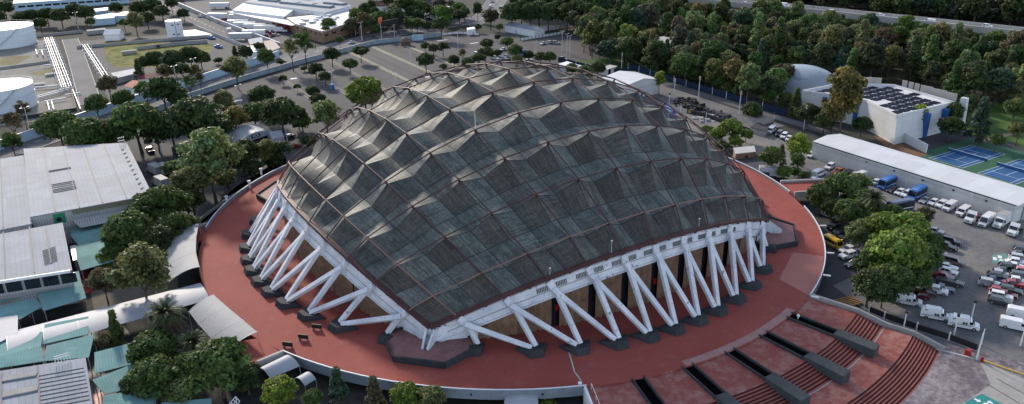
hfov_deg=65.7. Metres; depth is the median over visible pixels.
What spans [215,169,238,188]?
shrub
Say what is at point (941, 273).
sedan car
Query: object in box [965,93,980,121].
broadleaf tree
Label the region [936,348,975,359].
pavement kerb
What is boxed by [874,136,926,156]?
earth bed
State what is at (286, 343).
display board
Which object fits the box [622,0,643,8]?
willow tree
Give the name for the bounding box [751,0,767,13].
tall tree
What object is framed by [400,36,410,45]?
thatched hut
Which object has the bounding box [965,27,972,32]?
tall tree
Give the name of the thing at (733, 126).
laurel tree
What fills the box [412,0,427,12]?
laurel tree
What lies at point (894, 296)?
laurel tree
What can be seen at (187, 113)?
laurel tree
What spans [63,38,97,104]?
tank farm road
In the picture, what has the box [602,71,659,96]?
white hangar
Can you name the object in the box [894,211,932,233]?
laurel tree
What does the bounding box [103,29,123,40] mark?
white house
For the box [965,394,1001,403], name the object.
pavement marking
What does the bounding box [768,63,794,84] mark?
willow tree
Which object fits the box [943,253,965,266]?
minivan
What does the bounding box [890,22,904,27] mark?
willow tree
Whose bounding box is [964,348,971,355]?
hydrant box
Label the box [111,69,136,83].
meadow shed
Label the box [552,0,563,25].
laurel tree
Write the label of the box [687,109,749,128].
yard wall
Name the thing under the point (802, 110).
laurel tree
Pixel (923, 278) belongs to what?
laurel tree
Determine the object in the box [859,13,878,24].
willow tree
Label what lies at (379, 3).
brick workshop
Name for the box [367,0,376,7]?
willow tree
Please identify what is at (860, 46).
willow tree
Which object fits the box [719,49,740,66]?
broadleaf tree
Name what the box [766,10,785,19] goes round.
laurel tree
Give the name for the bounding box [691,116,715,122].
debris heap
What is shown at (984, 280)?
suv car
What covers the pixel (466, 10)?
broadleaf tree
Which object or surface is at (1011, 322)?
cargo van
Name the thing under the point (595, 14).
laurel tree
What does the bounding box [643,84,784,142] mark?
courtyard
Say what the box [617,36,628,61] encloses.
laurel tree
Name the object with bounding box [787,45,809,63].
willow tree
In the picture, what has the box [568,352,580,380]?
floor channel
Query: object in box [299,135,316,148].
shrub
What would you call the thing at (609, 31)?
tall tree
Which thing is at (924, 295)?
hatchback car
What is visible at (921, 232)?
laurel tree
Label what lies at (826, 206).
laurel tree
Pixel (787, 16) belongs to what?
conifer tree
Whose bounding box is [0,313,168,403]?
paved strip
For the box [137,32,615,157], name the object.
parking lot
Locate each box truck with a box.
[146,162,160,175]
[151,174,169,185]
[156,162,171,175]
[273,26,287,32]
[759,165,785,178]
[992,209,1012,229]
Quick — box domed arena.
[239,61,781,358]
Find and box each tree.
[0,1,13,18]
[0,11,6,19]
[0,112,23,132]
[0,131,23,155]
[9,12,26,21]
[12,100,31,129]
[23,9,37,20]
[32,17,47,31]
[34,109,78,145]
[36,8,52,25]
[48,8,70,26]
[58,116,109,145]
[63,3,78,23]
[72,5,95,18]
[82,266,116,303]
[83,94,108,118]
[84,17,95,28]
[95,74,117,100]
[98,242,126,268]
[99,209,155,247]
[101,118,133,143]
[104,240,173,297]
[106,100,160,152]
[107,309,127,346]
[108,2,123,11]
[111,89,134,104]
[117,18,128,30]
[117,378,135,394]
[123,353,181,400]
[124,11,144,35]
[125,326,179,364]
[128,1,147,12]
[129,184,194,221]
[132,80,147,101]
[133,59,144,80]
[134,55,150,70]
[137,224,174,250]
[138,11,154,27]
[138,125,174,151]
[140,0,162,17]
[141,76,182,110]
[142,297,189,354]
[145,50,162,66]
[153,5,170,21]
[154,110,190,145]
[154,211,201,235]
[155,63,173,76]
[157,49,186,74]
[161,375,202,403]
[164,0,177,12]
[165,95,230,138]
[167,86,187,104]
[169,165,214,215]
[171,62,192,76]
[172,352,197,384]
[174,329,210,355]
[175,126,247,203]
[176,8,189,21]
[177,189,206,212]
[179,46,203,64]
[180,75,197,95]
[184,336,251,398]
[189,64,202,75]
[190,51,210,68]
[194,72,204,91]
[212,89,236,111]
[219,55,249,88]
[219,114,234,133]
[223,105,250,128]
[229,361,264,394]
[232,46,238,61]
[233,138,261,162]
[238,45,252,57]
[242,101,263,123]
[246,85,276,101]
[252,42,263,48]
[256,48,275,67]
[256,139,277,170]
[259,96,301,134]
[259,374,298,403]
[272,141,293,165]
[278,75,287,84]
[282,38,298,70]
[289,27,315,65]
[293,84,301,89]
[297,107,307,129]
[302,387,323,403]
[304,86,320,95]
[307,62,325,80]
[309,92,326,103]
[311,99,342,132]
[318,71,331,85]
[320,18,336,25]
[322,47,340,66]
[327,366,349,403]
[334,36,343,43]
[341,58,358,74]
[343,18,357,35]
[344,75,382,108]
[348,7,361,19]
[352,45,369,62]
[356,11,371,35]
[357,2,370,13]
[364,17,377,36]
[364,375,387,403]
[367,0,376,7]
[370,6,378,12]
[370,24,381,37]
[373,10,388,34]
[382,0,393,5]
[386,4,395,10]
[387,6,404,29]
[388,380,421,403]
[391,9,405,29]
[394,0,414,16]
[403,18,418,33]
[404,5,419,17]
[411,17,422,34]
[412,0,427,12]
[413,9,424,18]
[415,384,446,403]
[416,52,435,72]
[420,42,429,52]
[422,20,431,29]
[427,43,437,54]
[429,4,440,15]
[431,16,450,38]
[432,0,447,5]
[434,5,452,19]
[437,42,449,55]
[439,64,447,71]
[447,55,459,66]
[448,0,454,6]
[451,9,466,24]
[452,2,463,19]
[457,49,466,58]
[460,7,470,14]
[461,57,474,66]
[470,52,486,67]
[472,2,482,14]
[474,24,481,28]
[477,46,494,62]
[479,38,493,46]
[481,8,499,29]
[496,23,502,33]
[499,2,521,21]
[500,37,513,49]
[507,44,522,54]
[515,0,526,23]
[519,2,539,24]
[522,50,534,58]
[534,0,546,26]
[534,51,544,63]
[538,2,559,30]
[543,51,557,65]
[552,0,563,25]
[556,2,575,30]
[565,10,580,31]
[566,63,578,74]
[570,0,583,24]
[573,27,582,45]
[574,2,593,16]
[574,15,580,37]
[575,65,593,76]
[577,16,589,52]
[580,28,601,55]
[582,12,604,20]
[584,4,588,13]
[585,15,594,20]
[585,18,600,58]
[590,6,606,17]
[590,61,606,79]
[593,0,610,11]
[595,39,620,64]
[597,13,602,41]
[599,20,615,38]
[601,21,616,40]
[603,17,617,33]
[604,9,615,16]
[604,11,618,21]
[606,37,618,59]
[610,0,616,5]
[613,37,642,68]
[616,0,624,9]
[617,5,633,26]
[617,23,637,36]
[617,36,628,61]
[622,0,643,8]
[626,52,641,64]
[628,23,645,37]
[630,7,648,26]
[633,35,648,63]
[637,3,659,27]
[637,29,655,35]
[639,55,654,67]
[641,31,650,40]
[641,38,670,71]
[645,29,657,68]
[650,2,660,22]
[650,28,664,36]
[650,62,661,70]
[654,71,666,93]
[655,0,671,16]
[658,12,673,33]
[658,39,670,72]
[664,53,670,74]
[666,45,695,78]
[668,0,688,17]
[668,51,702,79]
[669,15,688,40]
[670,23,686,46]
[676,7,686,18]
[684,10,704,20]
[684,31,694,45]
[685,2,692,10]
[685,14,704,27]
[686,19,701,30]
[687,28,708,41]
[687,66,702,82]
[690,1,707,16]
[691,41,702,55]
[697,39,727,58]
[697,47,716,82]
[698,72,706,82]
[700,39,708,45]
[702,22,719,32]
[703,58,723,86]
[705,2,713,16]
[707,12,717,34]
[708,127,724,143]
[712,1,728,23]
[714,32,730,44]
[714,75,727,89]
[716,15,722,23]
[716,21,729,32]
[717,118,743,136]
[719,25,725,33]
[719,39,731,49]
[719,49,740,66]
[720,0,730,9]
[721,58,745,94]
[721,81,734,91]
[726,23,740,30]
[726,28,736,42]
[730,34,743,45]
[731,8,754,24]
[731,42,747,61]
[731,83,746,95]
[735,63,762,108]
[736,25,750,38]
[738,33,750,45]
[740,101,762,116]
[740,129,753,142]
[744,48,755,61]
[746,11,765,63]
[746,51,763,67]
[749,7,765,47]
[749,89,760,100]
[750,7,757,14]
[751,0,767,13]
[753,14,769,21]
[754,74,777,102]
[757,34,777,67]
[757,38,767,75]
[758,29,770,38]
[758,145,785,165]
[760,89,778,101]
[764,16,777,28]
[765,0,783,14]
[765,67,788,101]
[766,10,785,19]
[768,55,786,66]
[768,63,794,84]
[769,16,786,62]
[770,22,788,41]
[773,81,785,105]
[774,144,786,165]
[775,166,792,179]
[777,92,792,108]
[778,97,792,113]
[779,38,799,60]
[783,8,792,19]
[784,11,790,22]
[785,132,812,154]
[786,19,804,40]
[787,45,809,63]
[787,87,801,117]
[789,153,805,166]
[790,1,806,19]
[793,103,820,126]
[797,27,810,41]
[798,41,809,54]
[799,13,824,27]
[805,183,838,214]
[806,22,825,32]
[807,30,823,50]
[809,40,836,68]
[813,112,836,133]
[816,196,841,222]
[817,24,845,67]
[820,98,850,132]
[820,171,860,198]
[821,9,842,22]
[826,64,867,133]
[827,19,850,26]
[831,52,847,69]
[831,198,864,229]
[837,45,853,53]
[841,27,855,36]
[842,18,855,25]
[842,29,852,38]
[842,33,851,45]
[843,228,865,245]
[844,218,872,247]
[846,40,851,45]
[846,47,858,70]
[847,189,879,202]
[848,268,892,307]
[849,41,870,73]
[849,173,874,189]
[851,23,860,29]
[851,34,857,46]
[851,116,874,136]
[851,253,879,270]
[853,19,870,70]
[853,25,878,40]
[855,14,879,23]
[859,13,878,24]
[859,242,886,266]
[860,43,886,76]
[861,189,886,211]
[861,210,869,216]
[863,200,889,214]
[863,211,900,239]
[866,228,930,268]
[868,258,891,268]
[869,36,889,69]
[871,27,899,45]
[872,22,891,27]
[876,262,915,295]
[880,286,899,307]
[884,45,900,80]
[885,45,906,73]
[887,204,905,213]
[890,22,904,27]
[891,26,910,49]
[891,42,899,69]
[893,224,927,241]
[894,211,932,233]
[896,14,920,47]
[903,35,922,84]
[904,64,920,79]
[905,28,926,48]
[905,29,925,50]
[908,242,945,273]
[909,22,928,29]
[909,267,932,292]
[915,34,940,83]
[915,104,928,118]
[916,206,936,221]
[921,25,935,75]
[921,35,944,51]
[922,61,945,85]
[923,233,948,255]
[929,21,952,41]
[936,116,968,140]
[939,38,971,61]
[940,71,966,91]
[942,58,955,74]
[942,59,963,90]
[947,36,969,46]
[947,89,966,98]
[947,101,966,118]
[950,21,964,41]
[952,28,969,37]
[954,49,981,73]
[959,102,973,115]
[961,64,990,93]
[962,60,994,93]
[963,96,991,143]
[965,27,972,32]
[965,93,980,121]
[967,42,991,59]
[968,32,979,41]
[968,36,976,44]
[978,34,992,44]
[983,48,1018,67]
[984,67,1016,105]
[985,30,1006,41]
[988,40,1002,51]
[988,133,1006,151]
[989,86,1008,106]
[998,29,1023,49]
[1002,51,1016,67]
[1003,98,1023,125]
[1005,81,1023,98]
[1006,62,1020,81]
[1007,122,1023,145]
[1009,44,1023,66]
[1010,64,1023,81]
[1012,94,1023,114]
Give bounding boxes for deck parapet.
[205,165,289,230]
[283,350,586,399]
[728,157,789,193]
[803,205,825,297]
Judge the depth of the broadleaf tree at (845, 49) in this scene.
350.32 m
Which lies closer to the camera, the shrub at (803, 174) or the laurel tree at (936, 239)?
the laurel tree at (936, 239)
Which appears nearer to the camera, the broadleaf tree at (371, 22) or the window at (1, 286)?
the window at (1, 286)
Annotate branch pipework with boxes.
[34,84,80,110]
[35,43,58,65]
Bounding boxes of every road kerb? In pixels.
[8,21,484,157]
[62,40,79,104]
[78,39,98,93]
[281,8,497,56]
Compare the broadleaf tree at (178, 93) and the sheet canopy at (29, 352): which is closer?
the sheet canopy at (29, 352)
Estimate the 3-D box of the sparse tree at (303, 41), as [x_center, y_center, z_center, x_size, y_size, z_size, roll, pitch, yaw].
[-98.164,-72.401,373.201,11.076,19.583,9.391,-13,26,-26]
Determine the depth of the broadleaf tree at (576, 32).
413.43 m
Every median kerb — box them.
[283,81,343,122]
[326,59,391,93]
[347,51,414,84]
[371,46,437,74]
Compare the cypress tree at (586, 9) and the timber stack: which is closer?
the timber stack
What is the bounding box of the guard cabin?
[598,65,617,77]
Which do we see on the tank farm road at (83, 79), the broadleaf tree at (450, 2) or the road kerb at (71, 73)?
the road kerb at (71, 73)
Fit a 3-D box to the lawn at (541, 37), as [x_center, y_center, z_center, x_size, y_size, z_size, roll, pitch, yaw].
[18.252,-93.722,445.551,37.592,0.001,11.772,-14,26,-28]
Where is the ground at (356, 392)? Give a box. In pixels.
[0,0,922,403]
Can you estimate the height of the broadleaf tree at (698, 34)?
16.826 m
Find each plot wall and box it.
[76,35,213,48]
[137,40,206,49]
[197,26,244,45]
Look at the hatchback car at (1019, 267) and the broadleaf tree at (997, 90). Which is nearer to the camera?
the hatchback car at (1019, 267)
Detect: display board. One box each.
[282,341,292,348]
[298,334,307,340]
[311,324,321,330]
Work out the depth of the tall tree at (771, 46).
354.14 m
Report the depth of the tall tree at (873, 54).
332.56 m
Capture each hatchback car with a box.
[284,133,295,138]
[290,143,300,147]
[836,235,850,245]
[872,178,879,185]
[893,188,905,195]
[909,290,929,300]
[927,198,938,206]
[929,226,944,235]
[938,265,958,275]
[988,285,1000,291]
[991,268,1009,275]
[1007,256,1023,264]
[1009,275,1023,282]
[1015,265,1023,270]
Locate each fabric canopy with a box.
[162,223,201,290]
[188,295,258,342]
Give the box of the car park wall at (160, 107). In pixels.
[156,32,440,110]
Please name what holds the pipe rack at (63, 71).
on the tank farm yard at (41, 106)
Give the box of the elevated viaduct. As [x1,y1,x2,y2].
[609,0,1023,34]
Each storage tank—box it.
[0,20,37,49]
[0,75,37,114]
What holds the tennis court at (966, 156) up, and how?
on the court surround
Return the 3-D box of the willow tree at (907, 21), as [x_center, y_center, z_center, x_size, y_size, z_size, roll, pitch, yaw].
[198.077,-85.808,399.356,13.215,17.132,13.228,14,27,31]
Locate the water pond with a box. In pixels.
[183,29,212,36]
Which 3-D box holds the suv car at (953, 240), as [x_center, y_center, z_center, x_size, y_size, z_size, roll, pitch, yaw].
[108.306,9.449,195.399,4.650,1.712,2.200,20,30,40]
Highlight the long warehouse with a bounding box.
[811,134,1023,223]
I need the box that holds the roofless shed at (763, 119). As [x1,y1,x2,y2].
[742,113,773,124]
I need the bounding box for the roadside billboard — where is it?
[378,17,398,38]
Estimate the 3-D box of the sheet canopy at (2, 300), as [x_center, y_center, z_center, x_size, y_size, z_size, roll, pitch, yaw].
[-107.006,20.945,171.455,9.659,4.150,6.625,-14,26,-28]
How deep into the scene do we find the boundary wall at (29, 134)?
313.95 m
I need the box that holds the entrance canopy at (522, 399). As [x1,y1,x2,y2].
[504,395,537,403]
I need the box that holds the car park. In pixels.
[725,133,1023,363]
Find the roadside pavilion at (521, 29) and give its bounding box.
[504,22,544,35]
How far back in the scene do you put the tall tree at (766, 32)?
373.54 m
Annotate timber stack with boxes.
[835,295,862,305]
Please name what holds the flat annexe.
on the car park
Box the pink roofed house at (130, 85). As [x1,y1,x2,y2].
[124,80,137,94]
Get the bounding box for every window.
[0,284,4,293]
[5,281,22,291]
[24,278,41,289]
[42,275,59,286]
[60,272,77,283]
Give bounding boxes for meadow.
[103,39,212,66]
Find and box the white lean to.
[559,61,580,74]
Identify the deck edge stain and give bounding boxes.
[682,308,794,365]
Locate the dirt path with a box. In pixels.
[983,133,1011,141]
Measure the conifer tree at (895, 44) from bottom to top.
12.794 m
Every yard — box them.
[0,39,76,125]
[24,135,298,260]
[184,0,385,43]
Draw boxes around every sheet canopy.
[0,297,19,301]
[0,297,40,323]
[0,315,20,341]
[0,330,44,370]
[38,271,88,321]
[43,316,91,349]
[44,334,97,372]
[71,223,105,245]
[76,240,116,283]
[92,365,134,398]
[94,343,130,377]
[103,392,156,403]
[162,398,211,403]
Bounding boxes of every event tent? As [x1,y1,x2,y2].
[257,355,301,386]
[294,371,316,391]
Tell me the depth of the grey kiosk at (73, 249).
187.46 m
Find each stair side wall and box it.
[583,386,592,403]
[810,293,945,349]
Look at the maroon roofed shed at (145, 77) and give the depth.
351.80 m
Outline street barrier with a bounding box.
[442,31,478,34]
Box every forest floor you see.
[599,10,1011,115]
[755,0,1023,26]
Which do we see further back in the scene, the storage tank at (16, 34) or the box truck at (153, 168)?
the storage tank at (16, 34)
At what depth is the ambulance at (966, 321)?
159.42 m
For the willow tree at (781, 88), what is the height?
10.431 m
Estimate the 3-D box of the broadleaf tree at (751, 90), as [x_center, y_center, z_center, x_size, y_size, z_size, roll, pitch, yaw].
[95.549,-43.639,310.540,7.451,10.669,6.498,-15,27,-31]
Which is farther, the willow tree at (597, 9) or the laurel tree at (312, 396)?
the willow tree at (597, 9)
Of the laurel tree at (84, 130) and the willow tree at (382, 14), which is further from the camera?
the willow tree at (382, 14)
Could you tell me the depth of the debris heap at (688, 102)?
310.99 m
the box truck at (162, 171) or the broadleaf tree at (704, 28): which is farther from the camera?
the broadleaf tree at (704, 28)
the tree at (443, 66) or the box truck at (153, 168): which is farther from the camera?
the tree at (443, 66)
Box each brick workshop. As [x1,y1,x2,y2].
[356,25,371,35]
[374,0,395,6]
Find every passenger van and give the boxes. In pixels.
[767,124,775,133]
[811,168,825,177]
[955,204,971,216]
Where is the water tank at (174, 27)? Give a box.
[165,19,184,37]
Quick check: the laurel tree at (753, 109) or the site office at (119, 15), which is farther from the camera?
the site office at (119, 15)
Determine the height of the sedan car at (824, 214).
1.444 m
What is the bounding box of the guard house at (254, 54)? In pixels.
[248,45,258,58]
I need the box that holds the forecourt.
[901,343,1023,403]
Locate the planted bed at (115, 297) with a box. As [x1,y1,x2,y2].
[91,268,177,309]
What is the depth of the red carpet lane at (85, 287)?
183.19 m
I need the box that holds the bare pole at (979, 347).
[976,332,983,359]
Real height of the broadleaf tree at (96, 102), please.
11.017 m
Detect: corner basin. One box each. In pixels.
[256,180,276,202]
[384,327,477,368]
[754,215,798,249]
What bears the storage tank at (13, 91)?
on the tank farm yard at (41, 106)
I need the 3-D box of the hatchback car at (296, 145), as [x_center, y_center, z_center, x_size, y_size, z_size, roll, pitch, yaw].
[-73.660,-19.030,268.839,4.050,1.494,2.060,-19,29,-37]
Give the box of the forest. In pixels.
[783,0,1023,25]
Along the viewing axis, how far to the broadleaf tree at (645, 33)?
377.81 m
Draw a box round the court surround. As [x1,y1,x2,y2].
[921,138,1023,187]
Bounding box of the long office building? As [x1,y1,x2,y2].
[13,0,129,11]
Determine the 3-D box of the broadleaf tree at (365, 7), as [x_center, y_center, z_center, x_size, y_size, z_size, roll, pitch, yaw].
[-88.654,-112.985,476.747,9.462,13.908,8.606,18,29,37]
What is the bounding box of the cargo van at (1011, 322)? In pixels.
[999,314,1023,330]
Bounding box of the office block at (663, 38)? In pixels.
[648,36,673,64]
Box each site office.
[93,13,115,25]
[94,7,108,15]
[114,12,127,21]
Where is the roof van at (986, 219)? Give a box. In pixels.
[977,211,995,227]
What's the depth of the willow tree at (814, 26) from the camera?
380.04 m
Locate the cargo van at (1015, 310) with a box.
[1006,304,1023,318]
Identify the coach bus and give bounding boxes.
[877,174,896,189]
[886,197,915,210]
[907,184,927,200]
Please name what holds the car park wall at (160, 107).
on the parking lot
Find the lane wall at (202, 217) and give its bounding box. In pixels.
[195,187,243,223]
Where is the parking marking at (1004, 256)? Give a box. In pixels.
[992,253,1007,263]
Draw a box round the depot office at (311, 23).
[285,7,356,42]
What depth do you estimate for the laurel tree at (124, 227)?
185.54 m
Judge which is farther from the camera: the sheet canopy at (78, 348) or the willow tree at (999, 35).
the willow tree at (999, 35)
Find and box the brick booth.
[733,146,755,159]
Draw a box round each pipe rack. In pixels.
[42,37,75,90]
[80,43,109,76]
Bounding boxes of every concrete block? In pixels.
[33,82,44,86]
[45,72,61,76]
[86,28,104,34]
[121,49,136,54]
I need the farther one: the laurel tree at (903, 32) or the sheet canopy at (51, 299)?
the laurel tree at (903, 32)
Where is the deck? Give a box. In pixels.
[198,161,823,388]
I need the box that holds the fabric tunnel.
[6,283,207,367]
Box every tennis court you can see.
[930,145,1003,167]
[979,159,1023,184]
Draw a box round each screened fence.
[558,57,627,72]
[628,63,785,115]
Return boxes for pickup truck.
[145,146,154,153]
[831,167,845,173]
[838,244,860,252]
[936,275,964,287]
[943,240,957,251]
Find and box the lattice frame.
[229,396,239,403]
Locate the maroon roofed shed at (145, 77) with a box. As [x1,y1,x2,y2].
[136,73,169,80]
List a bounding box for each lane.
[72,258,93,293]
[94,392,114,403]
[556,129,1023,403]
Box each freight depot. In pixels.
[229,3,294,29]
[245,0,351,15]
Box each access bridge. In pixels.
[175,223,206,243]
[227,338,283,374]
[780,178,823,196]
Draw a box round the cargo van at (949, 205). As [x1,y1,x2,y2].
[941,199,958,211]
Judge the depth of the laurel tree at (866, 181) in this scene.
215.07 m
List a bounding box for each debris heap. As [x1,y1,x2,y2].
[672,97,705,110]
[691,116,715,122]
[704,108,739,122]
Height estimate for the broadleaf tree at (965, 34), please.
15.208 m
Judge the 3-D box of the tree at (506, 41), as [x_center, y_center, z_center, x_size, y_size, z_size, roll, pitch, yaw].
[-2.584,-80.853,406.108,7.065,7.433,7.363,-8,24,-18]
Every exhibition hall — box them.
[0,155,33,233]
[0,223,78,309]
[0,352,93,403]
[23,137,148,243]
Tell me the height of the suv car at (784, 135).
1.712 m
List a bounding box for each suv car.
[775,129,783,136]
[780,131,788,138]
[824,161,835,170]
[826,220,841,230]
[838,249,857,259]
[843,169,853,174]
[900,189,909,197]
[925,284,948,295]
[934,199,947,208]
[942,234,961,245]
[977,276,1000,285]
[982,23,992,27]
[986,270,1008,278]
[987,293,1012,306]
[988,288,1012,300]
[997,261,1014,268]
[998,283,1022,295]
[1008,252,1023,259]
[1009,269,1023,275]
[1012,244,1023,251]
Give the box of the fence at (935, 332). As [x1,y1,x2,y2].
[868,304,977,349]
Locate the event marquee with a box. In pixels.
[229,124,271,143]
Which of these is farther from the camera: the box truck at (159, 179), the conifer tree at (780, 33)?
the conifer tree at (780, 33)
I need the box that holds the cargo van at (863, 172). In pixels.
[855,170,867,175]
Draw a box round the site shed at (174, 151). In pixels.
[171,142,189,156]
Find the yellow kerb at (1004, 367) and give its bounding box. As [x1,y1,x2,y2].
[984,360,1023,374]
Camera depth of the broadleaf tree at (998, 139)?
254.54 m
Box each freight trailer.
[206,13,227,19]
[209,2,229,8]
[227,19,249,24]
[228,32,252,39]
[233,21,255,26]
[241,29,265,36]
[243,23,266,28]
[253,25,276,31]
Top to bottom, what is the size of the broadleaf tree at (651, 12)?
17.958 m
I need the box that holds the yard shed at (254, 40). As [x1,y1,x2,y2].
[248,37,263,49]
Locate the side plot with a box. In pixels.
[80,35,251,100]
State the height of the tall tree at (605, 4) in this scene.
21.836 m
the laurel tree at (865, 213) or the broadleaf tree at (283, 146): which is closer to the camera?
the laurel tree at (865, 213)
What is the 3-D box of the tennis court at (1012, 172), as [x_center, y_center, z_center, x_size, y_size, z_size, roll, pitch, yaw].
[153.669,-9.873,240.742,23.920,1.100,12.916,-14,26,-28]
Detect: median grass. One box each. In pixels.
[277,76,343,122]
[300,65,370,108]
[328,59,390,92]
[347,51,413,83]
[372,46,435,74]
[399,43,461,67]
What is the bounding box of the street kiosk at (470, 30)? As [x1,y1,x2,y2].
[467,27,474,34]
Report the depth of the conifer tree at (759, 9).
388.18 m
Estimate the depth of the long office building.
553.07 m
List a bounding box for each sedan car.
[820,212,836,218]
[830,228,844,236]
[844,259,855,268]
[886,185,898,192]
[914,287,937,296]
[918,196,931,203]
[932,270,955,277]
[933,283,954,293]
[938,262,958,270]
[983,274,1002,282]
[993,266,1010,271]
[1001,288,1017,299]
[1002,278,1023,288]
[1009,249,1023,254]
[1009,261,1023,265]
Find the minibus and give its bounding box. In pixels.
[823,233,843,249]
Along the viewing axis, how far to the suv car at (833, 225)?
203.75 m
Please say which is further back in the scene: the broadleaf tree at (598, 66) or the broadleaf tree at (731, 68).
the broadleaf tree at (598, 66)
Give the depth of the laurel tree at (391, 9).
461.81 m
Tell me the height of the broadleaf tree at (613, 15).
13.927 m
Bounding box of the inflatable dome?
[776,64,831,98]
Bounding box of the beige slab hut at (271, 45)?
[263,40,280,52]
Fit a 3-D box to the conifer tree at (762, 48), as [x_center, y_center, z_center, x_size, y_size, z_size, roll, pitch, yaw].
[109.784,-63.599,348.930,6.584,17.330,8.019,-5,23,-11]
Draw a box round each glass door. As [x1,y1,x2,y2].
[551,298,558,325]
[588,284,595,316]
[621,272,628,307]
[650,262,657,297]
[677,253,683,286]
[701,247,706,276]
[722,241,726,264]
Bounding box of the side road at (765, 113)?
[663,81,837,134]
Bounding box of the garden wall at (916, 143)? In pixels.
[904,133,927,152]
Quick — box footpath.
[963,360,1023,403]
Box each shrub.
[93,330,126,349]
[95,253,115,268]
[159,159,184,173]
[213,57,222,63]
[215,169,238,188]
[228,157,249,171]
[240,159,265,177]
[262,156,283,169]
[276,59,285,64]
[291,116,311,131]
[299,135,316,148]
[494,49,502,55]
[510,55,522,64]
[539,398,557,403]
[701,125,713,132]
[714,140,732,150]
[728,135,744,147]
[790,167,801,176]
[797,171,810,178]
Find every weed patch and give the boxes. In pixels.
[0,56,30,65]
[30,67,62,74]
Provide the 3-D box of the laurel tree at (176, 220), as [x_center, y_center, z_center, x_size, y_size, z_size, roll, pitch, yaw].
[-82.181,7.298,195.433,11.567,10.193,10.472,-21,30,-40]
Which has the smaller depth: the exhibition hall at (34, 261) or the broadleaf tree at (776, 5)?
the exhibition hall at (34, 261)
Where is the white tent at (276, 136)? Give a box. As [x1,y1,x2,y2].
[267,130,284,141]
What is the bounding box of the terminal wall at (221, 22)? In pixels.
[177,2,280,47]
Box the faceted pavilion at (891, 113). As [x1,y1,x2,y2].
[801,77,968,144]
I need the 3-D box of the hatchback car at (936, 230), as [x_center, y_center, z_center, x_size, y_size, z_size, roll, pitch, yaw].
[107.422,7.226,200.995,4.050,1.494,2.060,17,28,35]
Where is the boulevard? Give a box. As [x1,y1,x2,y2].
[458,0,505,24]
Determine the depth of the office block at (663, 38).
380.71 m
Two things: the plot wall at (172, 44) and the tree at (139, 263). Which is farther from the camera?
the plot wall at (172, 44)
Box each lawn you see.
[200,156,286,223]
[518,30,565,40]
[559,57,684,76]
[965,102,1023,147]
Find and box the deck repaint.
[780,252,823,294]
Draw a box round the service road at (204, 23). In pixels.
[159,0,287,55]
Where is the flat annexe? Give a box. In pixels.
[733,154,769,175]
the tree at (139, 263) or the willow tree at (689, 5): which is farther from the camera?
the willow tree at (689, 5)
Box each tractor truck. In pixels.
[264,30,273,36]
[963,210,980,224]
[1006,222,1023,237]
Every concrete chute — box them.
[631,375,665,403]
[681,363,740,403]
[724,347,810,403]
[759,330,850,384]
[786,312,879,357]
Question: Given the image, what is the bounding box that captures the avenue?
[0,10,501,158]
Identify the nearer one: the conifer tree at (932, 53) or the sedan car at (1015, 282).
the sedan car at (1015, 282)
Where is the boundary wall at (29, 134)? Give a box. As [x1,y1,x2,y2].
[0,51,279,149]
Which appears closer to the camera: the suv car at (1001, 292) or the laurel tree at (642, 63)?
the suv car at (1001, 292)
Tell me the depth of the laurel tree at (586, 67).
340.52 m
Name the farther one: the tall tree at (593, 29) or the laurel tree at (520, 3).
the laurel tree at (520, 3)
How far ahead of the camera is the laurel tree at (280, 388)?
135.62 m
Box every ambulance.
[896,292,922,307]
[920,304,948,322]
[947,312,979,330]
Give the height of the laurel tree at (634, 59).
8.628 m
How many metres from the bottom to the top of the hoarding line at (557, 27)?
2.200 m
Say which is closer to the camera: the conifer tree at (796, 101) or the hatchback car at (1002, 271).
the hatchback car at (1002, 271)
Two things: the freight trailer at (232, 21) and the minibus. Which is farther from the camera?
the freight trailer at (232, 21)
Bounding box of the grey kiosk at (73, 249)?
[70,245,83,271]
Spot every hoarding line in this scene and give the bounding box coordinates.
[516,24,568,33]
[520,31,563,40]
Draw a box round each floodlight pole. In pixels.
[903,309,908,326]
[953,312,960,335]
[971,299,976,316]
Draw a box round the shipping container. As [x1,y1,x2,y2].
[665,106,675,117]
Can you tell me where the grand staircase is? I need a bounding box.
[587,298,939,403]
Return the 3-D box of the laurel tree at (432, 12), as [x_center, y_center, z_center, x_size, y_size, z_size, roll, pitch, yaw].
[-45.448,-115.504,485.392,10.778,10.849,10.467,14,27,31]
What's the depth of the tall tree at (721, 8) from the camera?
423.93 m
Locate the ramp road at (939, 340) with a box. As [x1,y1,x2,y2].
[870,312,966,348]
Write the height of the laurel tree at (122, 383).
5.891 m
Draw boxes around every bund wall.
[0,60,51,69]
[0,88,76,122]
[36,30,82,36]
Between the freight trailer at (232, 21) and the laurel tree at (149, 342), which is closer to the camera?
the laurel tree at (149, 342)
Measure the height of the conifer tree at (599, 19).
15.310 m
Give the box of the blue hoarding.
[412,34,422,40]
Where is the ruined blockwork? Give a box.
[750,122,773,136]
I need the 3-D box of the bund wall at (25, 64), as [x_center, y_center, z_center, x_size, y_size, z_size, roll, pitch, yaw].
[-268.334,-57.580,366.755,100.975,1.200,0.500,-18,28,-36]

